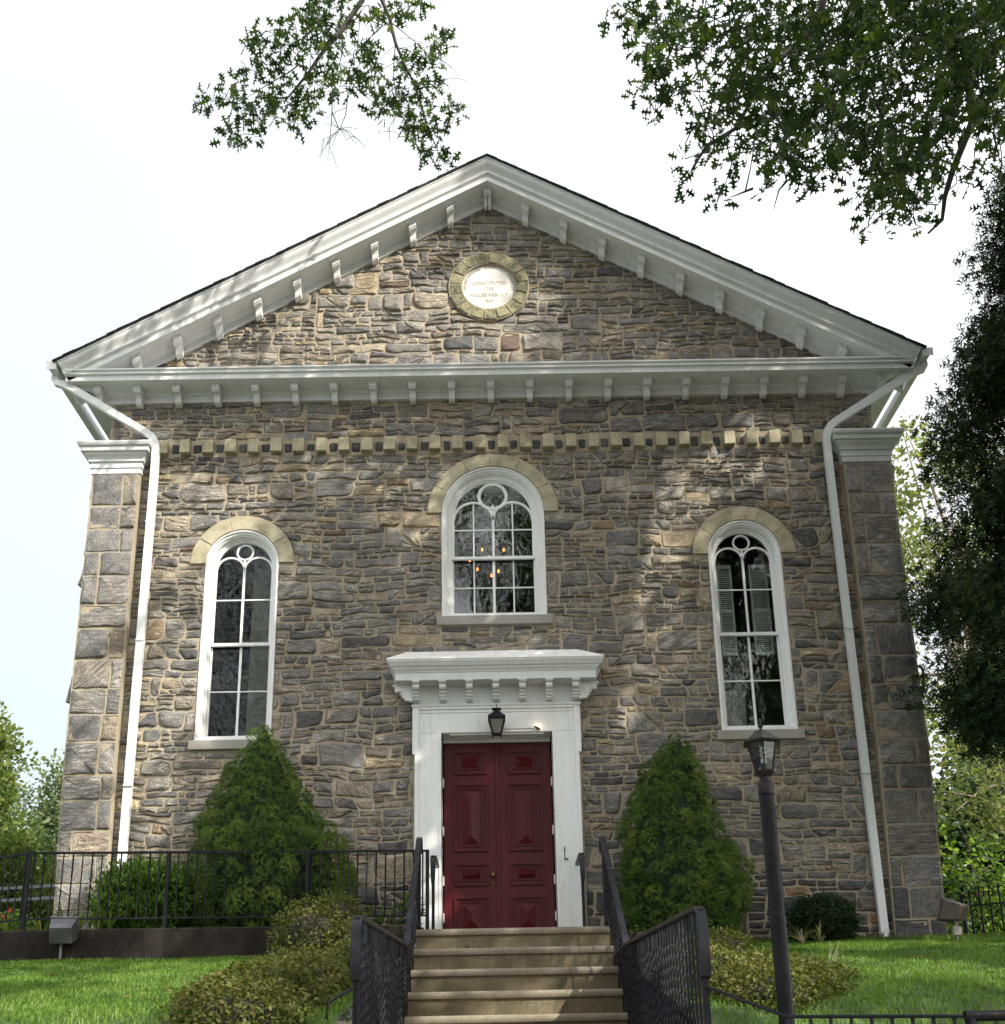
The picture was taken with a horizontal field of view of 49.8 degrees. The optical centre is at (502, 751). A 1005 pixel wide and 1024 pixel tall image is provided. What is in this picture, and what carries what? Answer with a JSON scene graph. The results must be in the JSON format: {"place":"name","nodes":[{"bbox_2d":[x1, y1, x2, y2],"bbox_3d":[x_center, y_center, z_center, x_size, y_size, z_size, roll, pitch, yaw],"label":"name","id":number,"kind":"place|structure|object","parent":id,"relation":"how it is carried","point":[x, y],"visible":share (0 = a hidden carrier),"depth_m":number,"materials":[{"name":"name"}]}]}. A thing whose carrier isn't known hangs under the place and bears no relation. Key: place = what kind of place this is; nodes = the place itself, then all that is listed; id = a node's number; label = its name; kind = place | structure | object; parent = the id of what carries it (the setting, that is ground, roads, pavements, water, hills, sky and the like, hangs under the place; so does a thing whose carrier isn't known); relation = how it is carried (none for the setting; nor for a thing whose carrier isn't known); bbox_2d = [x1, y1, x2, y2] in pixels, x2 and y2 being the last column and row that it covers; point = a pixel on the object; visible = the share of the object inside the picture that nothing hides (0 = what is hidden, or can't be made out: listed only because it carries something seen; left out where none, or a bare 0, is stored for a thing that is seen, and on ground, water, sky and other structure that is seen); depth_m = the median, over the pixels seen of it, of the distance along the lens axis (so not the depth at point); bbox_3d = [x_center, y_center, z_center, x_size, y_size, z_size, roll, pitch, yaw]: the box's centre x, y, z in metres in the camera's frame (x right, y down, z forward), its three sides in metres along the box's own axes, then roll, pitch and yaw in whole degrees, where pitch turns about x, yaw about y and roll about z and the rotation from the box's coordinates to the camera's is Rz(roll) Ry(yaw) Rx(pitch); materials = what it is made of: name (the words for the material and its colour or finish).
{"place":"outdoors","nodes":[
{"label":"outdoors","id":0,"kind":"place"},
{"bbox_2d":[0,960,352,1023],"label":"lawn","id":1,"kind":"structure","parent":0,"point":[335,1019],"depth_m":5.79,"materials":[{"name":"plant"}]},
{"bbox_2d":[49,916,77,959],"bbox_3d":[-4.024,1.772,9.867,0.242,0.548,0.281,2,-17,-12],"label":"floodlight","id":2,"kind":"object","parent":1,"relation":"on","point":[63,930],"visible":0.97,"depth_m":9.82,"materials":[{"name":"grey paint"}]},
{"bbox_2d":[0,925,404,961],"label":"retaining wall","id":3,"kind":"structure","parent":1,"relation":"on","point":[138,943],"depth_m":10.03,"materials":[{"name":"stone"}]},
{"bbox_2d":[0,849,428,929],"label":"iron railing","id":4,"kind":"object","parent":3,"relation":"on","point":[25,890],"visible":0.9,"depth_m":10.42,"materials":[{"name":"black metal"}]},
{"bbox_2d":[158,934,400,1023],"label":"azalea bush","id":5,"kind":"object","parent":1,"relation":"on","point":[275,988],"visible":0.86,"depth_m":5.75,"materials":[{"name":"green plant"}]},
{"bbox_2d":[262,888,371,955],"bbox_3d":[-1.530,1.568,9.283,1.022,0.958,1.186,8,-19,-29],"label":"azalea bush","id":6,"kind":"object","parent":1,"relation":"on","point":[325,924],"visible":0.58,"depth_m":9.16,"materials":[{"name":"green plant"}]},
{"bbox_2d":[326,986,354,1018],"bbox_3d":[-0.869,1.772,5.685,0.197,1.068,0.018,15,-23,-43],"label":"fence","id":7,"kind":"object","parent":1,"relation":"on","point":[338,996],"visible":1,"depth_m":5.79,"materials":[{"name":"black metal"}]},
{"bbox_2d":[191,0,469,173],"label":"oak tree","id":8,"kind":"object","parent":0,"point":[272,104],"visible":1,"depth_m":11.72,"materials":[{"name":"green plant"}]},
{"bbox_2d":[0,0,1004,866],"label":"sky","id":9,"kind":"structure","parent":0,"point":[117,204],"materials":[{"name":"white"}]},
{"bbox_2d":[0,931,1004,1023],"bbox_3d":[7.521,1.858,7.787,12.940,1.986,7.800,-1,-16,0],"label":"lawn","id":10,"kind":"structure","parent":0,"point":[715,1016],"depth_m":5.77,"materials":[{"name":"plant"}]},
{"bbox_2d":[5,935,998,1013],"bbox_3d":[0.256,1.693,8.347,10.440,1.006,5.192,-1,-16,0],"label":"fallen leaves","id":11,"kind":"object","parent":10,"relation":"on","point":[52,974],"visible":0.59,"depth_m":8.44,"materials":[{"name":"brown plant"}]},
{"bbox_2d":[610,919,651,936],"bbox_3d":[1.275,1.756,10.662,0.369,0.376,0.751,3,-17,-14],"label":"leafy plant","id":12,"kind":"object","parent":10,"relation":"on","point":[636,929],"visible":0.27,"depth_m":10.46,"materials":[{"name":"green plant"}]},
{"bbox_2d":[613,732,757,940],"bbox_3d":[1.828,0.856,10.972,1.469,2.242,1.167,-1,-16,0],"label":"dwarf spruce","id":13,"kind":"object","parent":10,"relation":"on","point":[679,860],"visible":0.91,"depth_m":10.67,"materials":[{"name":"green plant"}]},
{"bbox_2d":[677,925,756,956],"bbox_3d":[1.659,1.686,8.903,1.078,0.554,0.614,10,-20,-32],"label":"azalea bush","id":14,"kind":"object","parent":10,"relation":"on","point":[735,940],"visible":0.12,"depth_m":8.97,"materials":[{"name":"green plant"}]},
{"bbox_2d":[651,935,859,1013],"bbox_3d":[1.644,1.476,7.020,1.298,0.846,2.780,-1,-16,0],"label":"azalea bush","id":15,"kind":"object","parent":10,"relation":"on","point":[751,977],"visible":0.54,"depth_m":6.14,"materials":[{"name":"green plant"}]},
{"bbox_2d":[743,718,794,1023],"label":"lamp post","id":16,"kind":"object","parent":10,"relation":"on","point":[755,743],"visible":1,"depth_m":5.23,"materials":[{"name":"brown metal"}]},
{"bbox_2d":[597,0,1004,245],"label":"oak tree","id":17,"kind":"object","parent":10,"relation":"on","point":[943,24],"visible":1,"depth_m":9.02,"materials":[{"name":"green plant"}]},
{"bbox_2d":[787,921,825,943],"bbox_3d":[2.912,1.757,10.483,0.497,0.274,0.454,-9,-18,24],"label":"grass tuft","id":18,"kind":"object","parent":10,"relation":"on","point":[802,939],"visible":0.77,"depth_m":10.44,"materials":[{"name":"green plant"}]},
{"bbox_2d":[803,941,838,961],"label":"bare twigs","id":19,"kind":"object","parent":10,"relation":"on","point":[830,953],"visible":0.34,"depth_m":7.39,"materials":[{"name":"beige plant"}]},
{"bbox_2d":[785,889,867,942],"bbox_3d":[3.219,1.695,10.828,0.836,0.611,0.741,-1,-16,0],"label":"round bush","id":20,"kind":"object","parent":10,"relation":"on","point":[833,918],"visible":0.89,"depth_m":10.68,"materials":[{"name":"green plant"}]},
{"bbox_2d":[706,986,998,1023],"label":"fence","id":21,"kind":"object","parent":10,"relation":"on","point":[789,1018],"visible":0.9,"depth_m":4.80,"materials":[{"name":"black metal"}]},
{"bbox_2d":[864,929,916,938],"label":"grass tuft","id":22,"kind":"object","parent":10,"relation":"on","point":[889,935],"visible":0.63,"depth_m":11.05,"materials":[{"name":"green plant"}]},
{"bbox_2d":[923,932,971,942],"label":"grass tuft","id":23,"kind":"object","parent":10,"relation":"on","point":[948,939],"visible":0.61,"depth_m":10.12,"materials":[{"name":"green plant"}]},
{"bbox_2d":[891,155,1004,770],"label":"arborvitae","id":24,"kind":"object","parent":10,"relation":"on","point":[972,595],"visible":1,"depth_m":11.21,"materials":[{"name":"green plant"}]},
{"bbox_2d":[936,897,969,940],"bbox_3d":[4.269,1.630,10.211,0.227,0.515,0.247,12,-21,-38],"label":"floodlight","id":25,"kind":"object","parent":10,"relation":"on","point":[949,910],"visible":0.98,"depth_m":10.18,"materials":[{"name":"brown paint"}]},
{"bbox_2d":[959,882,1004,934],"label":"ornamental fence","id":26,"kind":"object","parent":10,"relation":"on","point":[965,924],"visible":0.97,"depth_m":11.68,"materials":[{"name":"black metal"}]},
{"bbox_2d":[963,1010,1004,1023],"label":"pipe rail","id":27,"kind":"object","parent":10,"relation":"on","point":[972,1016],"visible":1,"depth_m":4.16,"materials":[{"name":"black metal"}]},
{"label":"ground","id":28,"kind":"structure","parent":0,"visible":0},
{"bbox_2d":[0,701,46,868],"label":"broadleaf tree","id":29,"kind":"object","parent":28,"relation":"on","point":[8,784],"visible":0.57,"depth_m":26.55,"materials":[{"name":"green plant"}]},
{"bbox_2d":[0,884,54,901],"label":"rail fence","id":30,"kind":"object","parent":28,"relation":"on","point":[32,898],"depth_m":15.56,"materials":[{"name":"grey metal"}]},
{"bbox_2d":[0,828,56,931],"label":"tall shrub","id":31,"kind":"object","parent":28,"relation":"on","point":[6,844],"visible":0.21,"depth_m":17.46,"materials":[{"name":"green plant"}]},
{"bbox_2d":[0,747,64,864],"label":"distant tree","id":32,"kind":"object","parent":28,"relation":"on","point":[50,819],"visible":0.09,"depth_m":44.93,"materials":[{"name":"green plant"}]},
{"bbox_2d":[32,823,57,929],"bbox_3d":[-14.969,6.264,35.185,6.492,7.803,5.205,-1,-16,0],"label":"distant tree","id":33,"kind":"object","parent":28,"relation":"on","point":[48,831],"visible":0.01,"depth_m":35.28,"materials":[{"name":"green plant"}]},
{"bbox_2d":[45,153,947,1023],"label":"church","id":34,"kind":"structure","parent":28,"relation":"on","point":[653,463],"depth_m":12.74,"materials":[{"name":"stone"}]},
{"bbox_2d":[187,516,293,750],"bbox_3d":[-3.023,-1.384,12.462,1.214,2.882,0.220,-1,-16,0],"label":"window","id":35,"kind":"structure","parent":34,"relation":"in","point":[229,533],"depth_m":12.58,"materials":[{"name":"white paint"}]},
{"bbox_2d":[443,743,500,928],"bbox_3d":[-0.343,0.985,11.891,0.619,2.257,0.122,-1,-16,0],"label":"door leaf","id":36,"kind":"structure","parent":34,"relation":"in","point":[471,878],"depth_m":11.91,"materials":[{"name":"paint"}]},
{"bbox_2d":[469,533,504,586],"bbox_3d":[-0.247,-3.033,17.053,0.580,0.970,0.120,-1,-16,0],"label":"chandelier","id":37,"kind":"object","parent":34,"relation":"hanging from","point":[487,583],"visible":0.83,"depth_m":16.98,"materials":[{"name":"gold metal"}]},
{"bbox_2d":[427,454,557,625],"bbox_3d":[-0.108,-2.500,12.788,1.554,2.222,0.220,-1,-16,0],"label":"window","id":38,"kind":"structure","parent":34,"relation":"in","point":[488,470],"depth_m":12.85,"materials":[{"name":"white paint"}]},
{"bbox_2d":[488,704,504,737],"bbox_3d":[-0.064,-0.334,11.897,0.191,0.381,0.296,-1,-16,0],"label":"wall lantern","id":39,"kind":"object","parent":34,"relation":"attached to","point":[496,719],"depth_m":11.77,"materials":[{"name":"black metal"}]},
{"bbox_2d":[497,742,556,927],"bbox_3d":[0.263,0.980,11.910,0.605,2.257,0.086,-1,-16,0],"label":"door leaf","id":40,"kind":"structure","parent":34,"relation":"in","point":[526,828],"depth_m":11.91,"materials":[{"name":"paint"}]},
{"bbox_2d":[519,724,540,729],"bbox_3d":[0.209,-0.272,11.961,0.430,0.062,0.087,-1,-16,0],"label":"wall lamp","id":41,"kind":"object","parent":34,"relation":"attached to","point":[537,726],"visible":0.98,"depth_m":11.95,"materials":[{"name":"white metal"}]},
{"bbox_2d":[692,506,804,740],"bbox_3d":[2.846,-1.478,12.571,1.214,2.892,0.385,-1,-16,0],"label":"window","id":42,"kind":"structure","parent":34,"relation":"in","point":[758,524],"depth_m":12.67,"materials":[{"name":"white paint"}]},
{"bbox_2d":[918,665,924,699],"bbox_3d":[4.723,-1.959,12.615,0.145,2.858,0.078,-1,-16,0],"label":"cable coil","id":43,"kind":"object","parent":34,"relation":"hanging from","point":[923,679],"visible":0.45,"depth_m":12.26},
{"bbox_2d":[891,410,1002,779],"bbox_3d":[13.415,-1.606,30.151,8.192,18.095,5.294,-1,-16,0],"label":"locust tree","id":44,"kind":"object","parent":28,"relation":"on","point":[913,551],"visible":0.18,"depth_m":31.66,"materials":[{"name":"green plant"}]},
{"bbox_2d":[934,715,980,840],"bbox_3d":[16.466,2.702,31.034,9.380,11.889,5.597,-1,-16,0],"label":"deciduous tree","id":45,"kind":"object","parent":28,"relation":"on","point":[945,768],"visible":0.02,"depth_m":31.99,"materials":[{"name":"green plant"}]},
{"bbox_2d":[919,668,1004,851],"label":"locust tree","id":46,"kind":"object","parent":28,"relation":"on","point":[997,808],"visible":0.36,"depth_m":21.48,"materials":[{"name":"green plant"}]},
{"bbox_2d":[933,756,1004,933],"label":"deciduous tree","id":47,"kind":"object","parent":28,"relation":"on","point":[957,835],"visible":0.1,"depth_m":25.89,"materials":[{"name":"green plant"}]},
{"bbox_2d":[938,813,1004,934],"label":"maple sapling","id":48,"kind":"object","parent":28,"relation":"on","point":[995,878],"visible":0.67,"depth_m":13.85,"materials":[{"name":"green plant"}]},
{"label":"planting bed","id":49,"kind":"structure","parent":0,"visible":0},
{"bbox_2d":[0,907,36,931],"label":"rose bush","id":50,"kind":"object","parent":49,"relation":"on","point":[16,916],"visible":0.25,"depth_m":11.05,"materials":[{"name":"green plant"}]},
{"bbox_2d":[0,903,171,931],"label":"daylilies","id":51,"kind":"object","parent":49,"relation":"on","point":[109,924],"visible":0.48,"depth_m":10.53,"materials":[{"name":"green plant"}]},
{"bbox_2d":[82,849,203,928],"bbox_3d":[-3.588,1.472,10.909,1.203,1.017,0.950,-1,-16,0],"label":"boxwood bush","id":52,"kind":"object","parent":49,"relation":"on","point":[141,906],"visible":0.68,"depth_m":10.66,"materials":[{"name":"green plant"}]},
{"bbox_2d":[182,724,358,927],"bbox_3d":[-2.343,0.834,11.107,1.793,2.385,1.275,-1,-16,0],"label":"dwarf spruce","id":53,"kind":"object","parent":49,"relation":"on","point":[260,804],"visible":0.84,"depth_m":10.74,"materials":[{"name":"green plant"}]},
{"bbox_2d":[361,886,424,928],"bbox_3d":[-1.144,1.679,10.927,0.782,0.651,0.526,-1,-16,0],"label":"leafy plant","id":54,"kind":"object","parent":49,"relation":"on","point":[389,920],"visible":0.31,"depth_m":10.94,"materials":[{"name":"green plant"}]},
{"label":"walk","id":55,"kind":"structure","parent":0,"visible":0},
{"bbox_2d":[395,926,644,1023],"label":"front steps","id":56,"kind":"structure","parent":55,"relation":"on","point":[541,975],"depth_m":9.46,"materials":[{"name":"concrete"}]},
{"bbox_2d":[350,837,422,1023],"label":"stair railing","id":57,"kind":"object","parent":56,"relation":"on","point":[375,953],"visible":0.99,"depth_m":7.28,"materials":[{"name":"black metal"}]},
{"bbox_2d":[430,855,439,928],"bbox_3d":[-0.691,1.503,11.069,0.058,0.822,0.676,-1,-16,0],"label":"newel post","id":58,"kind":"object","parent":56,"relation":"on","point":[434,863],"depth_m":10.79,"materials":[{"name":"black metal"}]},
{"bbox_2d":[575,853,585,926],"bbox_3d":[0.804,1.477,11.076,0.058,0.822,0.676,-1,-16,0],"label":"door newel","id":59,"kind":"object","parent":56,"relation":"on","point":[580,860],"depth_m":10.80,"materials":[{"name":"black metal"}]},
{"bbox_2d":[599,836,711,1023],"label":"stair railing","id":60,"kind":"object","parent":56,"relation":"on","point":[652,993],"visible":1,"depth_m":6.85,"materials":[{"name":"black metal"}]}
]}

